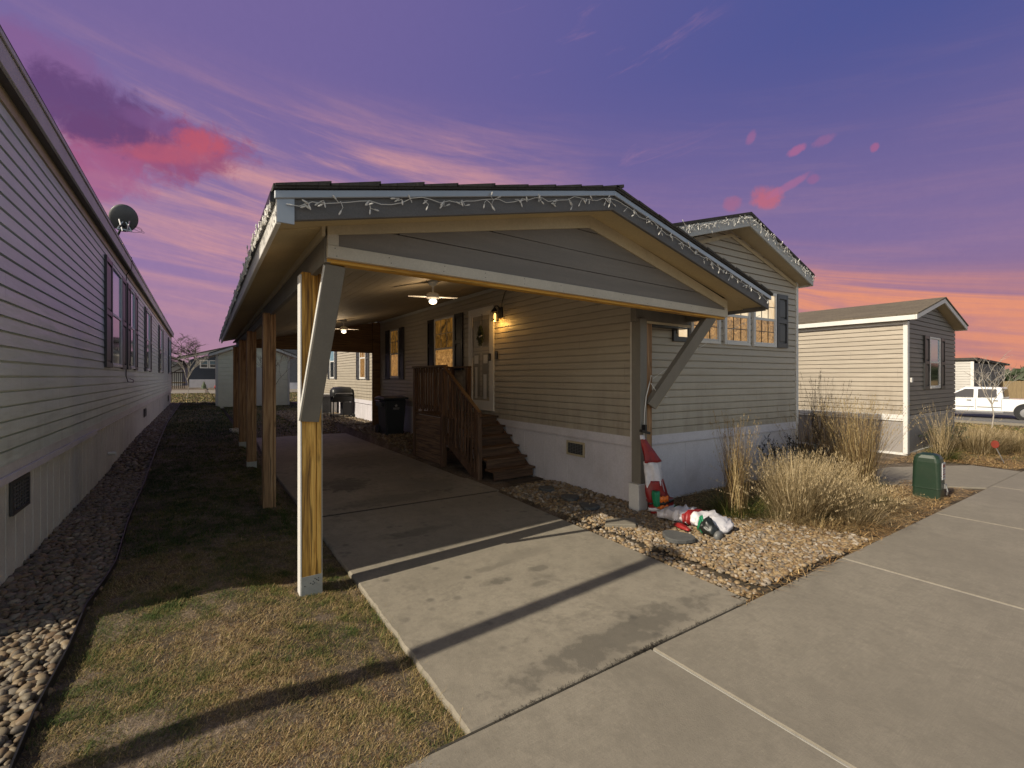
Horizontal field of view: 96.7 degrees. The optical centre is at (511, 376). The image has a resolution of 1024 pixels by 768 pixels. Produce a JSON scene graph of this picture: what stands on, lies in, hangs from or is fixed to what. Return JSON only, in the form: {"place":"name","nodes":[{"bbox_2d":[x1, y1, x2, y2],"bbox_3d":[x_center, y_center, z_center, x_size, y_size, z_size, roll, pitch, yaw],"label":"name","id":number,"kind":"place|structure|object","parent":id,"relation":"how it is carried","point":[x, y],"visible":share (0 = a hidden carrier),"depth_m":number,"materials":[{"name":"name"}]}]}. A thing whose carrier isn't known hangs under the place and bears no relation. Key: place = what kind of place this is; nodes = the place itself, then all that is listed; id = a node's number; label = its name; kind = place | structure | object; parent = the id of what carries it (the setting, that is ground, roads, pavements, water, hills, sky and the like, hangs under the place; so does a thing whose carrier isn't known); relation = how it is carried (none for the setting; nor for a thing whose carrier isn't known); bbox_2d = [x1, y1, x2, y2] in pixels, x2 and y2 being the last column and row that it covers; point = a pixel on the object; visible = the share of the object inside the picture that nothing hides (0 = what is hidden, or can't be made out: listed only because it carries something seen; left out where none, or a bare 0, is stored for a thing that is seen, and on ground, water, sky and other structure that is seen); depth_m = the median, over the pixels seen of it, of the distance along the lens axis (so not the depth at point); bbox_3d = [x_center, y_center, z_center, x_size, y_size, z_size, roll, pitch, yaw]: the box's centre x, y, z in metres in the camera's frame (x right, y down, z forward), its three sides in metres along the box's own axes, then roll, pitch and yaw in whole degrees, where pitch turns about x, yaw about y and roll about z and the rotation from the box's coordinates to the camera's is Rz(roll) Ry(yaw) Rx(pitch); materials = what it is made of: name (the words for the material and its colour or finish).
{"place":"outdoors","nodes":[
{"label":"outdoors","id":0,"kind":"place"},
{"bbox_2d":[103,402,179,476],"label":"gravel","id":1,"kind":"structure","parent":0,"point":[154,429],"depth_m":9.39,"materials":[{"name":"gravel"}]},
{"bbox_2d":[163,401,297,437],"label":"grass","id":2,"kind":"structure","parent":0,"point":[179,414],"depth_m":16.61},
{"bbox_2d":[171,391,297,403],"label":"grass","id":3,"kind":"structure","parent":0,"point":[191,396],"depth_m":31.18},
{"bbox_2d":[171,389,297,393],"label":"path","id":4,"kind":"structure","parent":0,"point":[202,391],"depth_m":44.27,"materials":[{"name":"concrete"}]},
{"bbox_2d":[256,433,395,463],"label":"driveway","id":5,"kind":"structure","parent":0,"point":[341,445],"depth_m":10.96,"materials":[{"name":"concrete"}]},
{"bbox_2d":[276,410,448,453],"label":"gravel","id":6,"kind":"structure","parent":0,"point":[292,416],"depth_m":14.24,"materials":[{"name":"gravel"}]},
{"bbox_2d":[276,453,498,515],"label":"driveway","id":7,"kind":"structure","parent":0,"point":[356,483],"depth_m":7.26,"materials":[{"name":"concrete"}]},
{"bbox_2d":[322,491,495,516],"bbox_3d":[-2.461,1.713,7.783,2.560,0.034,4.218,0,0,-35],"label":"joint crack","id":8,"kind":"object","parent":7,"relation":"on","point":[406,504],"visible":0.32,"depth_m":6.05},
{"bbox_2d":[505,476,542,483],"bbox_3d":[0.199,1.694,7.466,0.640,0.012,0.210,0,0,-35],"label":"door mat","id":9,"kind":"object","parent":7,"relation":"on","point":[522,480],"depth_m":7.42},
{"bbox_2d":[0,386,1023,767],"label":"ground","id":10,"kind":"structure","parent":0,"point":[164,748],"depth_m":2.75,"materials":[{"name":"soil"}]},
{"bbox_2d":[0,472,146,767],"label":"gravel","id":11,"kind":"structure","parent":10,"relation":"on","point":[89,529],"depth_m":3.32,"materials":[{"name":"gravel"}]},
{"bbox_2d":[0,25,173,585],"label":"mobile home","id":12,"kind":"object","parent":10,"relation":"on","point":[84,325],"visible":0.94,"depth_m":4.67,"materials":[{"name":"plastic"}]},
{"bbox_2d":[113,265,122,367],"bbox_3d":[-7.003,-1.025,8.059,0.052,1.710,1.180,0,0,-35],"label":"window","id":13,"kind":"structure","parent":12,"relation":"in","point":[117,278],"depth_m":8.17,"materials":[{"name":"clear glass"}]},
{"bbox_2d":[108,204,141,234],"bbox_3d":[-6.712,-2.681,7.932,0.478,0.582,0.236,0,0,-35],"label":"satellite dish","id":14,"kind":"object","parent":12,"relation":"on","point":[123,217],"visible":0.96,"depth_m":7.86,"materials":[{"name":"black metal"}]},
{"bbox_2d":[131,289,134,368],"bbox_3d":[-8.303,-1.025,9.945,0.052,1.710,0.800,0,0,-35],"label":"window","id":15,"kind":"structure","parent":12,"relation":"in","point":[132,293],"depth_m":10.05,"materials":[{"name":"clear glass"}]},
{"bbox_2d":[147,310,149,370],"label":"window","id":16,"kind":"structure","parent":12,"relation":"in","point":[148,314],"depth_m":13.25,"materials":[{"name":"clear glass"}]},
{"bbox_2d":[160,327,162,372],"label":"window","id":17,"kind":"structure","parent":12,"relation":"in","point":[161,331],"depth_m":17.92,"materials":[{"name":"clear glass"}]},
{"bbox_2d":[9,403,180,767],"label":"lawn edging","id":18,"kind":"object","parent":10,"relation":"on","point":[43,699],"visible":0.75,"depth_m":2.58,"materials":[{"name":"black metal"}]},
{"bbox_2d":[172,372,185,388],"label":"wooden porch","id":19,"kind":"object","parent":10,"relation":"on","point":[178,382],"visible":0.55,"depth_m":55.68,"materials":[{"name":"wood"}]},
{"bbox_2d":[172,357,188,385],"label":"mobile home","id":20,"kind":"object","parent":10,"relation":"on","point":[175,368],"visible":0.09,"depth_m":74.29,"materials":[{"name":"plastic"}]},
{"bbox_2d":[172,333,206,384],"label":"bare tree","id":21,"kind":"object","parent":10,"relation":"on","point":[186,345],"visible":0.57,"depth_m":66.68,"materials":[{"name":"brown plant"}]},
{"bbox_2d":[172,347,207,396],"bbox_3d":[-20.877,-0.327,29.835,2.424,3.540,1.800,0,0,22],"label":"young tree","id":22,"kind":"object","parent":10,"relation":"on","point":[190,364],"visible":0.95,"depth_m":29.70,"materials":[{"name":"brown plant"}]},
{"bbox_2d":[177,345,232,388],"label":"house","id":23,"kind":"structure","parent":10,"relation":"on","point":[204,371],"depth_m":61.10,"materials":[{"name":"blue plastic"}]},
{"bbox_2d":[151,420,260,466],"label":"grass","id":24,"kind":"structure","parent":10,"relation":"on","point":[172,454],"depth_m":10.12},
{"bbox_2d":[119,459,297,559],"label":"grass","id":25,"kind":"structure","parent":10,"relation":"on","point":[170,511],"depth_m":5.54,"materials":[{"name":"plant"}]},
{"bbox_2d":[29,538,395,735],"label":"grass","id":26,"kind":"structure","parent":10,"relation":"on","point":[178,586],"depth_m":2.99,"materials":[{"name":"plant"}]},
{"bbox_2d":[233,346,238,433],"bbox_3d":[-7.369,0.359,12.167,0.153,2.338,0.153,0,0,-35],"label":"carport post","id":27,"kind":"object","parent":10,"relation":"on","point":[235,387],"visible":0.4,"depth_m":12.10,"materials":[{"name":"brown wood"}]},
{"bbox_2d":[17,640,464,767],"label":"grass","id":28,"kind":"structure","parent":10,"relation":"on","point":[253,674],"depth_m":2.18,"materials":[{"name":"plant"}]},
{"bbox_2d":[239,340,245,446],"bbox_3d":[-5.919,0.372,10.009,0.153,2.364,0.153,0,0,-35],"label":"carport post","id":29,"kind":"object","parent":10,"relation":"on","point":[242,392],"visible":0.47,"depth_m":9.94,"materials":[{"name":"brown wood"}]},
{"bbox_2d":[246,331,256,467],"bbox_3d":[-4.637,0.410,8.099,0.153,2.440,0.153,0,0,-35],"label":"carport post","id":30,"kind":"object","parent":10,"relation":"on","point":[251,461],"visible":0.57,"depth_m":8.04,"materials":[{"name":"brown wood"}]},
{"bbox_2d":[208,345,296,407],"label":"garden shed","id":31,"kind":"structure","parent":10,"relation":"on","point":[224,378],"depth_m":23.37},
{"bbox_2d":[262,313,275,508],"bbox_3d":[-3.115,0.448,5.832,0.153,2.516,0.153,0,0,-35],"label":"carport post","id":32,"kind":"object","parent":10,"relation":"on","point":[268,410],"visible":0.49,"depth_m":5.77,"materials":[{"name":"brown wood"}]},
{"bbox_2d":[283,349,297,388],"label":"house","id":33,"kind":"structure","parent":10,"relation":"on","point":[294,376],"depth_m":54.73,"materials":[{"name":"plastic"}]},
{"bbox_2d":[298,272,322,596],"bbox_3d":[-1.612,0.460,3.613,0.163,2.540,0.200,0,0,-35],"label":"carport post","id":34,"kind":"object","parent":10,"relation":"on","point":[310,577],"visible":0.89,"depth_m":3.53,"materials":[{"name":"brown wood"}]},
{"bbox_2d":[322,393,336,413],"bbox_3d":[-7.721,1.100,18.784,0.760,0.800,0.762,0,0,-35],"label":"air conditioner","id":35,"kind":"object","parent":10,"relation":"on","point":[326,405],"visible":0.43,"depth_m":18.51,"materials":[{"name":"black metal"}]},
{"bbox_2d":[323,387,354,417],"bbox_3d":[-6.365,0.930,16.701,1.030,1.140,0.632,0,0,-35],"label":"barbecue grill","id":36,"kind":"object","parent":10,"relation":"on","point":[343,396],"visible":0.94,"depth_m":16.66,"materials":[{"name":"black metal"}]},
{"bbox_2d":[375,395,408,434],"bbox_3d":[-3.289,1.034,12.294,0.706,1.048,0.860,0,0,-35],"label":"refuse bin","id":37,"kind":"object","parent":10,"relation":"on","point":[391,413],"visible":0.98,"depth_m":12.04,"materials":[{"name":"plastic"}]},
{"bbox_2d":[337,575,467,752],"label":"grass","id":38,"kind":"structure","parent":10,"relation":"on","point":[406,660],"depth_m":2.70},
{"bbox_2d":[412,365,534,480],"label":"entry stairs","id":39,"kind":"structure","parent":10,"relation":"on","point":[490,442],"depth_m":8.36,"materials":[{"name":"brown wood"}]},
{"bbox_2d":[221,181,772,425],"bbox_3d":[-2.292,-0.102,9.032,5.785,3.705,11.625,0,0,-35],"label":"carport","id":40,"kind":"object","parent":10,"relation":"on","point":[374,268],"visible":0.98,"depth_m":4.18,"materials":[{"name":"wood"}]},
{"bbox_2d":[219,200,271,341],"bbox_3d":[-4.633,-0.995,7.423,0.042,0.193,11.567,0,0,-34],"label":"light string","id":41,"kind":"object","parent":40,"relation":"attached to","point":[253,243],"visible":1,"depth_m":3.87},
{"bbox_2d":[408,280,457,303],"bbox_3d":[-1.065,-1.135,6.128,0.663,0.310,0.166,0,0,-9],"label":"ceiling fan","id":42,"kind":"object","parent":40,"relation":"hanging from","point":[432,296],"visible":1,"depth_m":6.08},
{"bbox_2d":[287,191,768,303],"bbox_3d":[1.010,-1.304,4.267,5.656,0.750,0.033,0,0,-35],"label":"light string","id":43,"kind":"object","parent":40,"relation":"attached to","point":[609,201],"visible":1,"depth_m":3.55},
{"bbox_2d":[324,212,814,500],"bbox_3d":[-2.114,-0.345,15.132,4.313,4.290,20.120,0,0,-35],"label":"mobile home","id":44,"kind":"object","parent":10,"relation":"on","point":[551,382],"visible":0.61,"depth_m":7.39,"materials":[{"name":"plastic"}]},
{"bbox_2d":[359,353,364,378],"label":"window","id":45,"kind":"structure","parent":44,"relation":"in","point":[361,355],"depth_m":15.97,"materials":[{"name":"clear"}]},
{"bbox_2d":[390,328,398,377],"bbox_3d":[-3.446,-0.675,13.352,0.052,1.430,0.700,0,0,-35],"label":"window","id":46,"kind":"structure","parent":44,"relation":"in","point":[394,334],"depth_m":13.36,"materials":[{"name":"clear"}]},
{"bbox_2d":[434,315,453,368],"bbox_3d":[-1.594,-0.775,10.663,0.052,1.230,1.030,0,0,-35],"label":"window","id":47,"kind":"structure","parent":44,"relation":"in","point":[443,327],"depth_m":10.65,"materials":[{"name":"orange"}]},
{"bbox_2d":[468,305,494,410],"bbox_3d":[-0.647,-0.365,9.269,0.075,2.070,1.040,0,0,-35],"label":"door","id":48,"kind":"structure","parent":44,"relation":"in","point":[486,357],"depth_m":9.20,"materials":[{"name":"white metal"}]},
{"bbox_2d":[491,305,502,321],"bbox_3d":[-0.299,-1.197,8.586,0.233,0.304,0.170,0,0,-35],"label":"wall lantern","id":49,"kind":"object","parent":44,"relation":"attached to","point":[500,313],"depth_m":8.58,"materials":[{"name":"black metal"}]},
{"bbox_2d":[691,320,720,343],"bbox_3d":[2.889,-0.960,6.794,0.701,0.920,0.052,0,0,-32],"label":"window","id":50,"kind":"structure","parent":44,"relation":"in","point":[715,330],"depth_m":6.88,"materials":[{"name":"white"}]},
{"bbox_2d":[723,312,750,345],"bbox_3d":[3.567,-0.960,7.210,0.681,0.920,0.052,0,0,-32],"label":"window","id":51,"kind":"structure","parent":44,"relation":"in","point":[740,335],"depth_m":7.22,"materials":[{"name":"white"}]},
{"bbox_2d":[681,215,815,280],"bbox_3d":[3.726,-2.056,6.931,4.038,0.740,0.036,0,0,-35],"label":"light string","id":52,"kind":"object","parent":44,"relation":"attached to","point":[771,235],"visible":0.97,"depth_m":6.89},
{"bbox_2d":[752,293,776,347],"bbox_3d":[4.233,-0.960,7.620,0.681,0.920,0.052,0,0,-32],"label":"window","id":53,"kind":"structure","parent":44,"relation":"in","point":[764,332],"depth_m":7.65,"materials":[{"name":"white"}]},
{"bbox_2d":[569,479,947,599],"bbox_3d":[3.442,1.708,5.924,5.410,0.040,2.250,0,0,-35],"label":"planting bed","id":54,"kind":"object","parent":10,"relation":"on","point":[726,576],"visible":0.08,"depth_m":4.99,"materials":[{"name":"soil"}]},
{"bbox_2d":[629,318,651,511],"bbox_3d":[1.655,0.495,5.825,0.295,2.470,0.165,0,0,-35],"label":"carport post","id":55,"kind":"object","parent":54,"relation":"on","point":[641,352],"visible":0.77,"depth_m":5.76,"materials":[{"name":"beige paint"}]},
{"bbox_2d":[640,435,675,513],"bbox_3d":[1.883,1.198,5.631,0.611,0.973,0.286,0,0,-35],"label":"lawn inflatable","id":56,"kind":"object","parent":54,"relation":"on","point":[658,497],"visible":0.92,"depth_m":5.51,"materials":[{"name":"red fabric"}]},
{"bbox_2d":[679,408,785,526],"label":"ornamental grass","id":57,"kind":"object","parent":54,"relation":"on","point":[731,506],"depth_m":5.60,"materials":[{"name":"plant"}]},
{"bbox_2d":[746,499,825,527],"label":"ornamental grass","id":58,"kind":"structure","parent":54,"relation":"on","point":[778,517],"depth_m":5.29,"materials":[{"name":"plant"}]},
{"bbox_2d":[755,432,835,475],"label":"ornamental grass","id":59,"kind":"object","parent":54,"relation":"on","point":[781,448],"depth_m":7.12,"materials":[{"name":"beige plant"}]},
{"bbox_2d":[732,543,865,605],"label":"leaf litter","id":60,"kind":"object","parent":54,"relation":"on","point":[753,595],"visible":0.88,"depth_m":3.85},
{"bbox_2d":[708,443,909,524],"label":"ornamental grass","id":61,"kind":"object","parent":54,"relation":"on","point":[803,504],"depth_m":5.40,"materials":[{"name":"plant"}]},
{"bbox_2d":[766,403,853,466],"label":"ornamental grass","id":62,"kind":"object","parent":54,"relation":"on","point":[804,442],"depth_m":7.49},
{"bbox_2d":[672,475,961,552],"bbox_3d":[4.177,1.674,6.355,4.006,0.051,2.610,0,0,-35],"label":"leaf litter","id":63,"kind":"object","parent":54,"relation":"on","point":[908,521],"visible":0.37,"depth_m":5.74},
{"bbox_2d":[744,442,899,498],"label":"ornamental grass","id":64,"kind":"object","parent":54,"relation":"on","point":[820,460],"depth_m":6.21,"materials":[{"name":"plant"}]},
{"bbox_2d":[783,510,870,542],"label":"ornamental grass","id":65,"kind":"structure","parent":54,"relation":"on","point":[815,524],"depth_m":5.09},
{"bbox_2d":[792,397,885,478],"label":"ornamental grass","id":66,"kind":"object","parent":54,"relation":"on","point":[835,445],"depth_m":7.61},
{"bbox_2d":[792,394,926,498],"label":"ornamental grass","id":67,"kind":"object","parent":54,"relation":"on","point":[857,456],"depth_m":6.89,"materials":[{"name":"plant"}]},
{"bbox_2d":[807,495,931,536],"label":"ornamental grass","id":68,"kind":"object","parent":54,"relation":"on","point":[857,515],"depth_m":5.29,"materials":[{"name":"plant"}]},
{"bbox_2d":[847,478,942,524],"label":"ornamental grass","id":69,"kind":"object","parent":54,"relation":"on","point":[882,495],"depth_m":5.93,"materials":[{"name":"plant"}]},
{"bbox_2d":[912,452,947,500],"bbox_3d":[5.935,1.405,6.455,0.263,0.650,0.357,0,0,-35],"label":"utility pedestal","id":70,"kind":"object","parent":54,"relation":"on","point":[928,478],"visible":0.93,"depth_m":6.38,"materials":[{"name":"green plastic"}]},
{"bbox_2d":[653,559,1022,767],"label":"sidewalk joint","id":71,"kind":"object","parent":10,"relation":"on","point":[810,744],"visible":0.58,"depth_m":2.35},
{"bbox_2d":[798,297,968,454],"bbox_3d":[4.426,-0.070,19.626,4.244,3.700,21.140,0,0,-35],"label":"mobile home","id":72,"kind":"object","parent":10,"relation":"on","point":[899,354],"visible":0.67,"depth_m":10.81,"materials":[{"name":"plastic"}]},
{"bbox_2d":[930,337,940,388],"bbox_3d":[10.314,-0.340,11.107,0.870,1.240,0.052,0,0,-35],"label":"window","id":73,"kind":"structure","parent":72,"relation":"in","point":[935,343],"depth_m":11.15,"materials":[{"name":"clear glass"}]},
{"bbox_2d":[918,422,968,448],"bbox_3d":[9.777,1.387,10.380,0.882,0.695,0.871,0,0,-35],"label":"shrub","id":74,"kind":"object","parent":10,"relation":"on","point":[945,434],"visible":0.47,"depth_m":10.33,"materials":[{"name":"brown plant"}]},
{"bbox_2d":[901,403,1001,463],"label":"ornamental grass","id":75,"kind":"object","parent":10,"relation":"on","point":[943,452],"depth_m":9.40,"materials":[{"name":"plant"}]},
{"bbox_2d":[879,440,1023,468],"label":"leaf litter","id":76,"kind":"object","parent":10,"relation":"on","point":[907,458],"visible":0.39,"depth_m":9.35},
{"bbox_2d":[892,456,1023,497],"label":"leaf litter","id":77,"kind":"object","parent":10,"relation":"on","point":[954,460],"visible":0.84,"depth_m":8.62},
{"bbox_2d":[954,358,1009,391],"bbox_3d":[39.799,0.450,41.025,12.500,3.900,5.200,0,0,-35],"label":"mobile home","id":78,"kind":"object","parent":10,"relation":"on","point":[964,367],"visible":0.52,"depth_m":36.44,"materials":[{"name":"plastic"}]},
{"bbox_2d":[955,421,1022,440],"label":"ornamental grass","id":79,"kind":"object","parent":10,"relation":"on","point":[984,428],"depth_m":12.04,"materials":[{"name":"plant"}]},
{"bbox_2d":[954,420,1023,425],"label":"kerb","id":80,"kind":"structure","parent":10,"relation":"on","point":[997,423],"depth_m":22.36,"materials":[{"name":"concrete"}]},
{"bbox_2d":[969,350,1023,427],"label":"sapling","id":81,"kind":"object","parent":10,"relation":"on","point":[993,381],"visible":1,"depth_m":16.61,"materials":[{"name":"brown plant"}]},
{"bbox_2d":[978,426,1023,453],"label":"ornamental grass","id":82,"kind":"object","parent":10,"relation":"on","point":[1019,448],"depth_m":10.31,"materials":[{"name":"plant"}]},
{"bbox_2d":[1000,381,1023,398],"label":"wooden fence","id":83,"kind":"object","parent":10,"relation":"on","point":[1015,389],"visible":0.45,"depth_m":40.59,"materials":[{"name":"brown wood"}]},
{"bbox_2d":[1005,365,1023,380],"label":"distant trees","id":84,"kind":"object","parent":10,"relation":"on","point":[1020,375],"visible":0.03,"depth_m":161.28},
{"bbox_2d":[0,0,1023,370],"label":"sky","id":85,"kind":"structure","parent":0,"point":[880,141],"materials":[{"name":"purple"}]},
{"bbox_2d":[322,491,746,734],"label":"driveway","id":86,"kind":"structure","parent":0,"point":[498,604],"depth_m":3.54,"materials":[{"name":"concrete"}]},
{"bbox_2d":[424,600,751,756],"bbox_3d":[0.215,1.717,2.438,3.822,0.026,0.012,0,0,-33],"label":"joint crack","id":87,"kind":"object","parent":86,"relation":"on","point":[488,725],"visible":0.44,"depth_m":2.42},
{"bbox_2d":[494,601,746,722],"bbox_3d":[0.833,1.694,2.838,2.218,0.020,0.075,0,0,-33],"label":"expansion joint","id":88,"kind":"object","parent":86,"relation":"on","point":[639,652],"visible":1,"depth_m":2.78,"materials":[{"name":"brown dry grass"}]},
{"bbox_2d":[500,480,628,517],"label":"gravel","id":89,"kind":"structure","parent":0,"point":[531,491],"depth_m":6.32,"materials":[{"name":"gravel"}]},
{"bbox_2d":[561,494,578,501],"bbox_3d":[0.808,1.653,6.233,0.240,0.045,0.277,0,0,-35],"label":"stepping stone","id":90,"kind":"object","parent":89,"relation":"on","point":[570,497],"visible":1,"depth_m":6.18,"materials":[{"name":"stone"}]},
{"bbox_2d":[579,502,599,510],"bbox_3d":[0.974,1.653,5.807,0.244,0.045,0.256,0,0,-35],"label":"stepping stone","id":91,"kind":"object","parent":89,"relation":"on","point":[589,506],"visible":0.98,"depth_m":5.76,"materials":[{"name":"stone"}]},
{"bbox_2d":[403,650,846,767],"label":"sidewalk","id":92,"kind":"structure","parent":0,"point":[650,709],"depth_m":2.16,"materials":[{"name":"concrete"}]},
{"bbox_2d":[570,506,871,597],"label":"gravel","id":93,"kind":"structure","parent":0,"point":[743,539],"depth_m":4.50,"materials":[{"name":"gravel"}]},
{"bbox_2d":[605,518,635,528],"bbox_3d":[1.228,1.655,5.145,0.395,0.050,0.234,0,0,1],"label":"stepping stone","id":94,"kind":"object","parent":93,"relation":"on","point":[622,522],"visible":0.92,"depth_m":5.09,"materials":[{"name":"stone"}]},
{"bbox_2d":[662,530,695,543],"bbox_3d":[1.678,1.633,4.638,0.294,0.045,0.334,0,0,-35],"label":"stepping stone","id":95,"kind":"object","parent":93,"relation":"on","point":[674,537],"visible":1,"depth_m":4.56,"materials":[{"name":"stone"}]},
{"bbox_2d":[657,504,733,539],"bbox_3d":[2.012,1.575,5.078,0.533,0.257,0.840,0,0,-35],"label":"lawn inflatable","id":96,"kind":"object","parent":93,"relation":"on","point":[715,525],"visible":0.98,"depth_m":4.94,"materials":[{"name":"white fabric"}]},
{"bbox_2d":[798,431,844,469],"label":"ornamental grass","id":97,"kind":"object","parent":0,"point":[821,456],"depth_m":8.31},
{"bbox_2d":[798,368,857,460],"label":"ornamental grass","id":98,"kind":"object","parent":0,"point":[813,409],"depth_m":9.19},
{"bbox_2d":[747,453,924,532],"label":"ornamental grass","id":99,"kind":"object","parent":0,"point":[848,493],"depth_m":5.54,"materials":[{"name":"plant"}]},
{"bbox_2d":[653,558,1023,767],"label":"sidewalk","id":100,"kind":"structure","parent":0,"point":[851,664],"depth_m":2.67,"materials":[{"name":"concrete"}]},
{"bbox_2d":[842,513,1023,609],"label":"sidewalk","id":101,"kind":"structure","parent":0,"point":[978,559],"depth_m":4.29,"materials":[{"name":"concrete"}]},
{"bbox_2d":[873,465,1020,488],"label":"path","id":102,"kind":"structure","parent":0,"point":[970,477],"depth_m":7.84,"materials":[{"name":"concrete"}]},
{"bbox_2d":[930,425,1023,455],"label":"ornamental grass","id":103,"kind":"object","parent":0,"point":[973,444],"depth_m":10.13,"materials":[{"name":"plant"}]},
{"bbox_2d":[936,486,1023,529],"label":"sidewalk","id":104,"kind":"structure","parent":0,"point":[1000,506],"depth_m":5.86,"materials":[{"name":"concrete"}]},
{"bbox_2d":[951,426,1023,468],"bbox_3d":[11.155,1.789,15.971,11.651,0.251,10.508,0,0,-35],"label":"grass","id":105,"kind":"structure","parent":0,"point":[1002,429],"depth_m":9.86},
{"bbox_2d":[954,411,1023,422],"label":"road","id":106,"kind":"structure","parent":0,"point":[1008,417],"depth_m":26.60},
{"bbox_2d":[953,386,1023,419],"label":"pickup truck","id":107,"kind":"object","parent":106,"relation":"on","point":[973,398],"visible":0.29,"depth_m":25.43,"materials":[{"name":"paint"}]},
{"bbox_2d":[954,421,1023,429],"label":"grass","id":108,"kind":"structure","parent":0,"point":[998,426],"depth_m":20.09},
{"bbox_2d":[993,471,1023,490],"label":"sidewalk","id":109,"kind":"structure","parent":0,"point":[1016,481],"depth_m":7.23,"materials":[{"name":"concrete"}]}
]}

